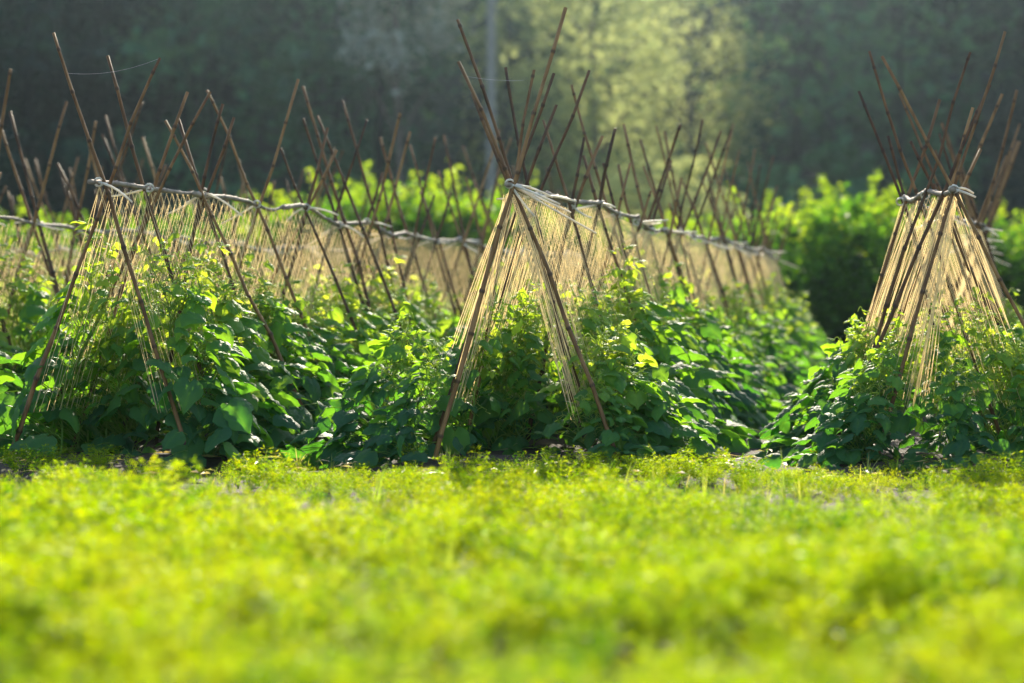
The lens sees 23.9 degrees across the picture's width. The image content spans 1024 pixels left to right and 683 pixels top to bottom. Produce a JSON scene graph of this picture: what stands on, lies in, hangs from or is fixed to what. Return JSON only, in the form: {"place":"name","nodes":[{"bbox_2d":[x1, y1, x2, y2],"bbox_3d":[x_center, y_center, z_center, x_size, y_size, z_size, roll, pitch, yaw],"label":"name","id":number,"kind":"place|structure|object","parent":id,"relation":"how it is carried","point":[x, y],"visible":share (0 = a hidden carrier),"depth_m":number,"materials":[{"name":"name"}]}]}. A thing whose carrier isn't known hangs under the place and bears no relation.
{"place":"outdoors","nodes":[
{"label":"outdoors","id":0,"kind":"place"},
{"bbox_2d":[0,0,1023,287],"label":"hill","id":1,"kind":"structure","parent":0,"point":[266,146],"depth_m":104.45,"materials":[{"name":"green plant"}]},
{"bbox_2d":[0,369,1023,682],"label":"ground","id":2,"kind":"structure","parent":0,"point":[212,463],"depth_m":11.06,"materials":[{"name":"green plant"}]},
{"bbox_2d":[0,197,37,304],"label":"leafy shrub","id":3,"kind":"object","parent":2,"relation":"on","point":[23,209],"visible":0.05,"depth_m":38.58,"materials":[{"name":"green plant"}]},
{"bbox_2d":[0,314,56,426],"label":"cucumber vine","id":4,"kind":"object","parent":2,"relation":"on","point":[6,349],"visible":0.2,"depth_m":15.08,"materials":[{"name":"green plant"}]},
{"bbox_2d":[0,234,82,391],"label":"cucumber vine","id":5,"kind":"object","parent":2,"relation":"on","point":[33,295],"visible":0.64,"depth_m":15.57,"materials":[{"name":"green plant"}]},
{"bbox_2d":[12,254,73,375],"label":"cucumber vine","id":6,"kind":"object","parent":2,"relation":"on","point":[62,280],"visible":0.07,"depth_m":17.26,"materials":[{"name":"green plant"}]},
{"bbox_2d":[0,210,115,311],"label":"leafy shrub","id":7,"kind":"object","parent":2,"relation":"on","point":[46,234],"visible":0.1,"depth_m":37.62,"materials":[{"name":"green plant"}]},
{"bbox_2d":[0,217,128,455],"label":"cucumber vine","id":8,"kind":"object","parent":2,"relation":"on","point":[12,405],"visible":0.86,"depth_m":12.61,"materials":[{"name":"green plant"}]},
{"bbox_2d":[0,316,136,459],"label":"cucumber vine","id":9,"kind":"object","parent":2,"relation":"on","point":[79,411],"visible":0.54,"depth_m":12.92,"materials":[{"name":"green plant"}]},
{"bbox_2d":[0,157,165,316],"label":"bamboo trellis","id":10,"kind":"object","parent":2,"relation":"on","point":[56,238],"visible":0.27,"depth_m":22.16,"materials":[{"name":"wood"}]},
{"bbox_2d":[40,207,179,310],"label":"leafy shrub","id":11,"kind":"object","parent":2,"relation":"on","point":[69,220],"visible":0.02,"depth_m":39.56,"materials":[{"name":"green plant"}]},
{"bbox_2d":[24,237,199,452],"bbox_3d":[-2.196,0.076,13.478,0.939,1.335,1.079,0,0,24],"label":"cucumber vine","id":12,"kind":"object","parent":2,"relation":"on","point":[118,426],"visible":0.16,"depth_m":13.34,"materials":[{"name":"green plant"}]},
{"bbox_2d":[55,292,186,441],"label":"cucumber vine","id":13,"kind":"object","parent":2,"relation":"on","point":[129,423],"visible":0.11,"depth_m":13.63,"materials":[{"name":"green plant"}]},
{"bbox_2d":[57,262,202,455],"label":"cucumber vine","id":14,"kind":"object","parent":2,"relation":"on","point":[145,416],"visible":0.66,"depth_m":12.79,"materials":[{"name":"green plant"}]},
{"bbox_2d":[88,268,208,440],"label":"cucumber vine","id":15,"kind":"object","parent":2,"relation":"on","point":[179,364],"visible":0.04,"depth_m":14.09,"materials":[{"name":"green plant"}]},
{"bbox_2d":[89,192,271,298],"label":"leafy shrub","id":16,"kind":"object","parent":2,"relation":"on","point":[188,228],"visible":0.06,"depth_m":37.64,"materials":[{"name":"green plant"}]},
{"bbox_2d":[0,69,370,389],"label":"bamboo trellis","id":17,"kind":"object","parent":2,"relation":"on","point":[33,224],"visible":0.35,"depth_m":17.82,"materials":[{"name":"wood"}]},
{"bbox_2d":[149,234,232,438],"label":"cucumber vine","id":18,"kind":"object","parent":2,"relation":"on","point":[162,425],"visible":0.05,"depth_m":14.42,"materials":[{"name":"green plant"}]},
{"bbox_2d":[125,230,314,470],"bbox_3d":[-1.631,0.084,12.376,1.108,1.337,0.964,0,1,-41],"label":"cucumber vine","id":19,"kind":"object","parent":2,"relation":"on","point":[234,418],"visible":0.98,"depth_m":12.36,"materials":[{"name":"green plant"}]},
{"bbox_2d":[157,314,327,468],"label":"cucumber vine","id":20,"kind":"object","parent":2,"relation":"on","point":[268,408],"visible":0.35,"depth_m":12.71,"materials":[{"name":"green plant"}]},
{"bbox_2d":[176,242,350,449],"bbox_3d":[-1.348,0.052,13.181,1.018,1.205,1.039,0,0,-8],"label":"cucumber vine","id":21,"kind":"object","parent":2,"relation":"on","point":[260,365],"visible":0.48,"depth_m":13.24,"materials":[{"name":"green plant"}]},
{"bbox_2d":[214,251,359,448],"bbox_3d":[-1.258,0.106,13.814,0.893,1.256,1.026,0,0,19],"label":"cucumber vine","id":22,"kind":"object","parent":2,"relation":"on","point":[282,327],"visible":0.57,"depth_m":13.84,"materials":[{"name":"green plant"}]},
{"bbox_2d":[238,291,369,441],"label":"cucumber vine","id":23,"kind":"object","parent":2,"relation":"on","point":[329,391],"visible":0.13,"depth_m":14.02,"materials":[{"name":"green plant"}]},
{"bbox_2d":[7,32,603,461],"bbox_3d":[-0.642,-0.554,18.884,1.457,2.436,13.820,0,0,12],"label":"bamboo trellis","id":24,"kind":"object","parent":2,"relation":"on","point":[205,198],"visible":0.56,"depth_m":15.00,"materials":[{"name":"wood"}]},
{"bbox_2d":[289,260,345,359],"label":"cucumber vine","id":25,"kind":"object","parent":2,"relation":"on","point":[324,286],"visible":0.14,"depth_m":16.50,"materials":[{"name":"green plant"}]},
{"bbox_2d":[262,278,389,426],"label":"cucumber vine","id":26,"kind":"object","parent":2,"relation":"on","point":[333,352],"visible":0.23,"depth_m":14.58,"materials":[{"name":"green plant"}]},
{"bbox_2d":[236,168,420,308],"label":"leafy shrub","id":27,"kind":"object","parent":2,"relation":"on","point":[326,205],"visible":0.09,"depth_m":37.32,"materials":[{"name":"green plant"}]},
{"bbox_2d":[289,298,421,469],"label":"cucumber vine","id":28,"kind":"object","parent":2,"relation":"on","point":[345,425],"visible":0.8,"depth_m":12.55,"materials":[{"name":"green plant"}]},
{"bbox_2d":[291,287,421,425],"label":"cucumber vine","id":29,"kind":"object","parent":2,"relation":"on","point":[335,316],"visible":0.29,"depth_m":14.96,"materials":[{"name":"green plant"}]},
{"bbox_2d":[296,261,435,415],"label":"cucumber vine","id":30,"kind":"object","parent":2,"relation":"on","point":[355,307],"visible":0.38,"depth_m":15.57,"materials":[{"name":"green plant"}]},
{"bbox_2d":[329,272,439,400],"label":"cucumber vine","id":31,"kind":"object","parent":2,"relation":"on","point":[383,314],"visible":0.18,"depth_m":16.45,"materials":[{"name":"green plant"}]},
{"bbox_2d":[295,161,483,310],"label":"leafy shrub","id":32,"kind":"object","parent":2,"relation":"on","point":[431,180],"visible":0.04,"depth_m":38.31,"materials":[{"name":"green plant"}]},
{"bbox_2d":[332,329,456,470],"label":"cucumber vine","id":33,"kind":"object","parent":2,"relation":"on","point":[384,438],"visible":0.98,"depth_m":12.18,"materials":[{"name":"green plant"}]},
{"bbox_2d":[333,0,479,200],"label":"silvery tree","id":34,"kind":"object","parent":2,"relation":"on","point":[395,38],"visible":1,"depth_m":75.79,"materials":[{"name":"green plant"}]},
{"bbox_2d":[366,254,466,381],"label":"cucumber vine","id":35,"kind":"object","parent":2,"relation":"on","point":[417,322],"visible":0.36,"depth_m":16.79,"materials":[{"name":"green plant"}]},
{"bbox_2d":[405,283,459,359],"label":"cucumber vine","id":36,"kind":"object","parent":2,"relation":"on","point":[439,326],"visible":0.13,"depth_m":17.73,"materials":[{"name":"green plant"}]},
{"bbox_2d":[349,281,516,461],"bbox_3d":[-0.448,0.214,12.706,0.794,1.087,0.970,0,1,28],"label":"cucumber vine","id":37,"kind":"object","parent":2,"relation":"on","point":[463,437],"visible":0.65,"depth_m":12.62,"materials":[{"name":"green plant"}]},
{"bbox_2d":[410,279,465,357],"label":"cucumber vine","id":38,"kind":"object","parent":2,"relation":"on","point":[450,331],"visible":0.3,"depth_m":18.16,"materials":[{"name":"green plant"}]},
{"bbox_2d":[343,179,536,313],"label":"leafy shrub","id":39,"kind":"object","parent":2,"relation":"on","point":[448,227],"visible":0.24,"depth_m":37.85,"materials":[{"name":"green plant"}]},
{"bbox_2d":[416,279,545,451],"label":"cucumber vine","id":40,"kind":"object","parent":2,"relation":"on","point":[493,405],"visible":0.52,"depth_m":13.09,"materials":[{"name":"green plant"}]},
{"bbox_2d":[486,0,495,206],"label":"utility pole","id":41,"kind":"object","parent":2,"relation":"on","point":[491,74],"visible":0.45,"depth_m":65.84,"materials":[{"name":"grey metal"}]},
{"bbox_2d":[414,159,592,301],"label":"leafy shrub","id":42,"kind":"object","parent":2,"relation":"on","point":[497,210],"visible":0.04,"depth_m":39.39,"materials":[{"name":"green plant"}]},
{"bbox_2d":[454,278,558,450],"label":"cucumber vine","id":43,"kind":"object","parent":2,"relation":"on","point":[536,385],"visible":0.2,"depth_m":13.60,"materials":[{"name":"green plant"}]},
{"bbox_2d":[0,442,1023,682],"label":"crop foliage","id":44,"kind":"object","parent":2,"relation":"on","point":[974,587],"visible":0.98,"depth_m":5.55,"materials":[{"name":"green plant"}]},
{"bbox_2d":[0,0,1023,266],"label":"forest","id":45,"kind":"object","parent":2,"relation":"on","point":[118,32],"visible":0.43,"depth_m":86.26,"materials":[{"name":"green plant"}]},
{"bbox_2d":[1,439,1023,682],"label":"weeds","id":46,"kind":"object","parent":2,"relation":"on","point":[196,471],"visible":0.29,"depth_m":9.40,"materials":[{"name":"green plant"}]},
{"bbox_2d":[453,283,575,441],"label":"cucumber vine","id":47,"kind":"object","parent":2,"relation":"on","point":[547,344],"visible":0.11,"depth_m":13.96,"materials":[{"name":"green plant"}]},
{"bbox_2d":[449,286,586,454],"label":"cucumber vine","id":48,"kind":"object","parent":2,"relation":"on","point":[544,415],"visible":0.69,"depth_m":12.95,"materials":[{"name":"green plant"}]},
{"bbox_2d":[438,0,623,231],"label":"sunlit tree","id":49,"kind":"object","parent":2,"relation":"on","point":[499,51],"visible":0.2,"depth_m":81.35,"materials":[{"name":"green plant"}]},
{"bbox_2d":[500,280,586,438],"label":"cucumber vine","id":50,"kind":"object","parent":2,"relation":"on","point":[547,391],"visible":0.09,"depth_m":14.37,"materials":[{"name":"green plant"}]},
{"bbox_2d":[501,204,622,301],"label":"leafy shrub","id":51,"kind":"object","parent":2,"relation":"on","point":[570,239],"visible":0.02,"depth_m":40.36,"materials":[{"name":"green plant"}]},
{"bbox_2d":[529,276,615,435],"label":"cucumber vine","id":52,"kind":"object","parent":2,"relation":"on","point":[544,401],"visible":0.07,"depth_m":15.15,"materials":[{"name":"green plant"}]},
{"bbox_2d":[474,0,715,233],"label":"sunlit tree","id":53,"kind":"object","parent":2,"relation":"on","point":[593,114],"visible":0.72,"depth_m":73.38,"materials":[{"name":"green plant"}]},
{"bbox_2d":[424,7,798,461],"bbox_3d":[1.298,-0.563,18.737,1.276,2.455,13.532,0,0,12],"label":"bamboo trellis","id":54,"kind":"object","parent":2,"relation":"on","point":[514,196],"visible":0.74,"depth_m":14.11,"materials":[{"name":"wood"}]},
{"bbox_2d":[544,207,680,308],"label":"leafy shrub","id":55,"kind":"object","parent":2,"relation":"on","point":[624,219],"visible":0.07,"depth_m":39.53,"materials":[{"name":"green plant"}]},
{"bbox_2d":[563,360,680,471],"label":"cucumber vine","id":56,"kind":"object","parent":2,"relation":"on","point":[607,438],"visible":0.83,"depth_m":12.25,"materials":[{"name":"green plant"}]},
{"bbox_2d":[533,327,712,472],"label":"cucumber vine","id":57,"kind":"object","parent":2,"relation":"on","point":[662,426],"visible":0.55,"depth_m":12.43,"materials":[{"name":"green plant"}]},
{"bbox_2d":[558,335,687,456],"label":"cucumber vine","id":58,"kind":"object","parent":2,"relation":"on","point":[618,392],"visible":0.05,"depth_m":12.94,"materials":[{"name":"green plant"}]},
{"bbox_2d":[558,283,719,457],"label":"cucumber vine","id":59,"kind":"object","parent":2,"relation":"on","point":[589,321],"visible":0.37,"depth_m":13.38,"materials":[{"name":"green plant"}]},
{"bbox_2d":[574,287,730,457],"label":"cucumber vine","id":60,"kind":"object","parent":2,"relation":"on","point":[684,390],"visible":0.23,"depth_m":13.83,"materials":[{"name":"green plant"}]},
{"bbox_2d":[591,210,719,288],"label":"leafy shrub","id":61,"kind":"object","parent":2,"relation":"on","point":[668,217],"visible":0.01,"depth_m":40.72,"materials":[{"name":"green plant"}]},
{"bbox_2d":[583,313,741,469],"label":"cucumber vine","id":62,"kind":"object","parent":2,"relation":"on","point":[693,432],"visible":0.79,"depth_m":12.53,"materials":[{"name":"green plant"}]},
{"bbox_2d":[571,153,753,268],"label":"round tree","id":63,"kind":"object","parent":2,"relation":"on","point":[683,168],"visible":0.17,"depth_m":61.56,"materials":[{"name":"green plant"}]},
{"bbox_2d":[571,243,762,452],"bbox_3d":[0.970,0.080,14.161,0.962,1.344,1.101,0,1,-36],"label":"cucumber vine","id":64,"kind":"object","parent":2,"relation":"on","point":[701,384],"visible":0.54,"depth_m":14.25,"materials":[{"name":"green plant"}]},
{"bbox_2d":[605,258,758,438],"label":"cucumber vine","id":65,"kind":"object","parent":2,"relation":"on","point":[736,425],"visible":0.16,"depth_m":14.62,"materials":[{"name":"green plant"}]},
{"bbox_2d":[604,0,794,224],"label":"sunlit tree","id":66,"kind":"object","parent":2,"relation":"on","point":[689,132],"visible":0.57,"depth_m":85.38,"materials":[{"name":"green plant"}]},
{"bbox_2d":[639,265,769,427],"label":"cucumber vine","id":67,"kind":"object","parent":2,"relation":"on","point":[711,329],"visible":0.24,"depth_m":16.27,"materials":[{"name":"green plant"}]},
{"bbox_2d":[641,292,773,439],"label":"cucumber vine","id":68,"kind":"object","parent":2,"relation":"on","point":[689,341],"visible":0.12,"depth_m":15.43,"materials":[{"name":"green plant"}]},
{"bbox_2d":[650,293,765,436],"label":"cucumber vine","id":69,"kind":"object","parent":2,"relation":"on","point":[703,344],"visible":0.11,"depth_m":15.78,"materials":[{"name":"green plant"}]},
{"bbox_2d":[659,261,778,428],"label":"cucumber vine","id":70,"kind":"object","parent":2,"relation":"on","point":[726,331],"visible":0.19,"depth_m":16.85,"materials":[{"name":"green plant"}]},
{"bbox_2d":[692,300,779,410],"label":"cucumber vine","id":71,"kind":"object","parent":2,"relation":"on","point":[772,394],"visible":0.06,"depth_m":17.54,"materials":[{"name":"green plant"}]},
{"bbox_2d":[673,210,802,298],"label":"leafy shrub","id":72,"kind":"object","parent":2,"relation":"on","point":[714,228],"visible":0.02,"depth_m":38.69,"materials":[{"name":"green plant"}]},
{"bbox_2d":[692,290,786,400],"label":"cucumber vine","id":73,"kind":"object","parent":2,"relation":"on","point":[745,338],"visible":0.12,"depth_m":18.43,"materials":[{"name":"green plant"}]},
{"bbox_2d":[692,315,794,413],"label":"cucumber vine","id":74,"kind":"object","parent":2,"relation":"on","point":[773,405],"visible":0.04,"depth_m":17.14,"materials":[{"name":"green plant"}]},
{"bbox_2d":[704,287,797,392],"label":"cucumber vine","id":75,"kind":"object","parent":2,"relation":"on","point":[741,321],"visible":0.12,"depth_m":19.68,"materials":[{"name":"green plant"}]},
{"bbox_2d":[712,311,803,415],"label":"cucumber vine","id":76,"kind":"object","parent":2,"relation":"on","point":[769,378],"visible":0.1,"depth_m":17.94,"materials":[{"name":"green plant"}]},
{"bbox_2d":[720,294,802,412],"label":"cucumber vine","id":77,"kind":"object","parent":2,"relation":"on","point":[742,328],"visible":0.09,"depth_m":19.25,"materials":[{"name":"green plant"}]},
{"bbox_2d":[725,315,800,410],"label":"cucumber vine","id":78,"kind":"object","parent":2,"relation":"on","point":[758,352],"visible":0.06,"depth_m":18.82,"materials":[{"name":"green plant"}]},
{"bbox_2d":[721,278,808,389],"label":"cucumber vine","id":79,"kind":"object","parent":2,"relation":"on","point":[767,329],"visible":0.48,"depth_m":20.00,"materials":[{"name":"green plant"}]},
{"bbox_2d":[730,283,809,387],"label":"cucumber vine","id":80,"kind":"object","parent":2,"relation":"on","point":[768,318],"visible":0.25,"depth_m":21.22,"materials":[{"name":"green plant"}]},
{"bbox_2d":[740,306,809,387],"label":"cucumber vine","id":81,"kind":"object","parent":2,"relation":"on","point":[785,357],"visible":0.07,"depth_m":20.48,"materials":[{"name":"green plant"}]},
{"bbox_2d":[753,276,822,365],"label":"cucumber vine","id":82,"kind":"object","parent":2,"relation":"on","point":[793,322],"visible":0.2,"depth_m":22.90,"materials":[{"name":"green plant"}]},
{"bbox_2d":[753,271,829,367],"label":"cucumber vine","id":83,"kind":"object","parent":2,"relation":"on","point":[790,308],"visible":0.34,"depth_m":23.46,"materials":[{"name":"green plant"}]},
{"bbox_2d":[757,296,827,365],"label":"cucumber vine","id":84,"kind":"object","parent":2,"relation":"on","point":[777,314],"visible":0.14,"depth_m":22.56,"materials":[{"name":"green plant"}]},
{"bbox_2d":[698,182,897,335],"bbox_3d":[4.280,-0.950,35.903,3.047,2.854,2.991,0,0,-9],"label":"leafy shrub","id":85,"kind":"object","parent":2,"relation":"on","point":[776,239],"visible":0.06,"depth_m":35.59,"materials":[{"name":"green plant"}]},
{"bbox_2d":[758,306,866,454],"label":"cucumber vine","id":86,"kind":"object","parent":2,"relation":"on","point":[820,376],"visible":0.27,"depth_m":13.51,"materials":[{"name":"green plant"}]},
{"bbox_2d":[760,330,870,448],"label":"cucumber vine","id":87,"kind":"object","parent":2,"relation":"on","point":[811,372],"visible":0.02,"depth_m":14.20,"materials":[{"name":"green plant"}]},
{"bbox_2d":[751,310,889,458],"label":"cucumber vine","id":88,"kind":"object","parent":2,"relation":"on","point":[838,366],"visible":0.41,"depth_m":13.24,"materials":[{"name":"green plant"}]},
{"bbox_2d":[757,341,907,471],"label":"cucumber vine","id":89,"kind":"object","parent":2,"relation":"on","point":[833,450],"visible":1,"depth_m":12.02,"materials":[{"name":"green plant"}]},
{"bbox_2d":[786,316,914,466],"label":"cucumber vine","id":90,"kind":"object","parent":2,"relation":"on","point":[797,449],"visible":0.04,"depth_m":12.67,"materials":[{"name":"green plant"}]},
{"bbox_2d":[782,308,922,467],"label":"cucumber vine","id":91,"kind":"object","parent":2,"relation":"on","point":[901,422],"visible":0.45,"depth_m":12.28,"materials":[{"name":"green plant"}]},
{"bbox_2d":[761,166,956,343],"bbox_3d":[4.826,-0.971,33.927,2.830,2.929,2.963,0,0,10],"label":"leafy shrub","id":92,"kind":"object","parent":2,"relation":"on","point":[822,242],"visible":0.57,"depth_m":33.33,"materials":[{"name":"green plant"}]},
{"bbox_2d":[808,196,961,336],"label":"leafy shrub","id":93,"kind":"object","parent":2,"relation":"on","point":[875,260],"visible":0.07,"depth_m":34.93,"materials":[{"name":"green plant"}]},
{"bbox_2d":[835,31,1023,453],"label":"bamboo trellis","id":94,"kind":"object","parent":2,"relation":"on","point":[977,255],"visible":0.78,"depth_m":12.99,"materials":[{"name":"wood"}]},
{"bbox_2d":[898,289,998,455],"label":"cucumber vine","id":95,"kind":"object","parent":2,"relation":"on","point":[919,411],"visible":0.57,"depth_m":12.73,"materials":[{"name":"green plant"}]},
{"bbox_2d":[895,340,1018,471],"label":"cucumber vine","id":96,"kind":"object","parent":2,"relation":"on","point":[958,447],"visible":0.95,"depth_m":11.95,"materials":[{"name":"green plant"}]},
{"bbox_2d":[931,208,1023,355],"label":"leafy shrub","id":97,"kind":"object","parent":2,"relation":"on","point":[1013,255],"visible":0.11,"depth_m":35.47,"materials":[{"name":"green plant"}]},
{"bbox_2d":[944,303,1019,442],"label":"cucumber vine","id":98,"kind":"object","parent":2,"relation":"on","point":[989,429],"visible":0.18,"depth_m":13.45,"materials":[{"name":"green plant"}]},
{"bbox_2d":[949,284,1023,451],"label":"cucumber vine","id":99,"kind":"object","parent":2,"relation":"on","point":[1012,416],"visible":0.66,"depth_m":12.45,"materials":[{"name":"green plant"}]},
{"bbox_2d":[965,314,1021,444],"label":"cucumber vine","id":100,"kind":"object","parent":2,"relation":"on","point":[1002,435],"visible":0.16,"depth_m":13.04,"materials":[{"name":"green plant"}]},
{"bbox_2d":[975,322,1023,468],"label":"cucumber vine","id":101,"kind":"object","parent":2,"relation":"on","point":[986,398],"visible":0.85,"depth_m":12.15,"materials":[{"name":"green plant"}]},
{"bbox_2d":[978,215,1023,305],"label":"leafy shrub","id":102,"kind":"object","parent":2,"relation":"on","point":[1020,227],"visible":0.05,"depth_m":38.08,"materials":[{"name":"green plant"}]},
{"bbox_2d":[995,288,1023,349],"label":"cucumber vine","id":103,"kind":"object","parent":2,"relation":"on","point":[1019,330],"visible":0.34,"depth_m":16.25,"materials":[{"name":"green plant"}]},
{"bbox_2d":[997,346,1023,467],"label":"cucumber vine","id":104,"kind":"object","parent":2,"relation":"on","point":[1016,379],"visible":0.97,"depth_m":12.07,"materials":[{"name":"green plant"}]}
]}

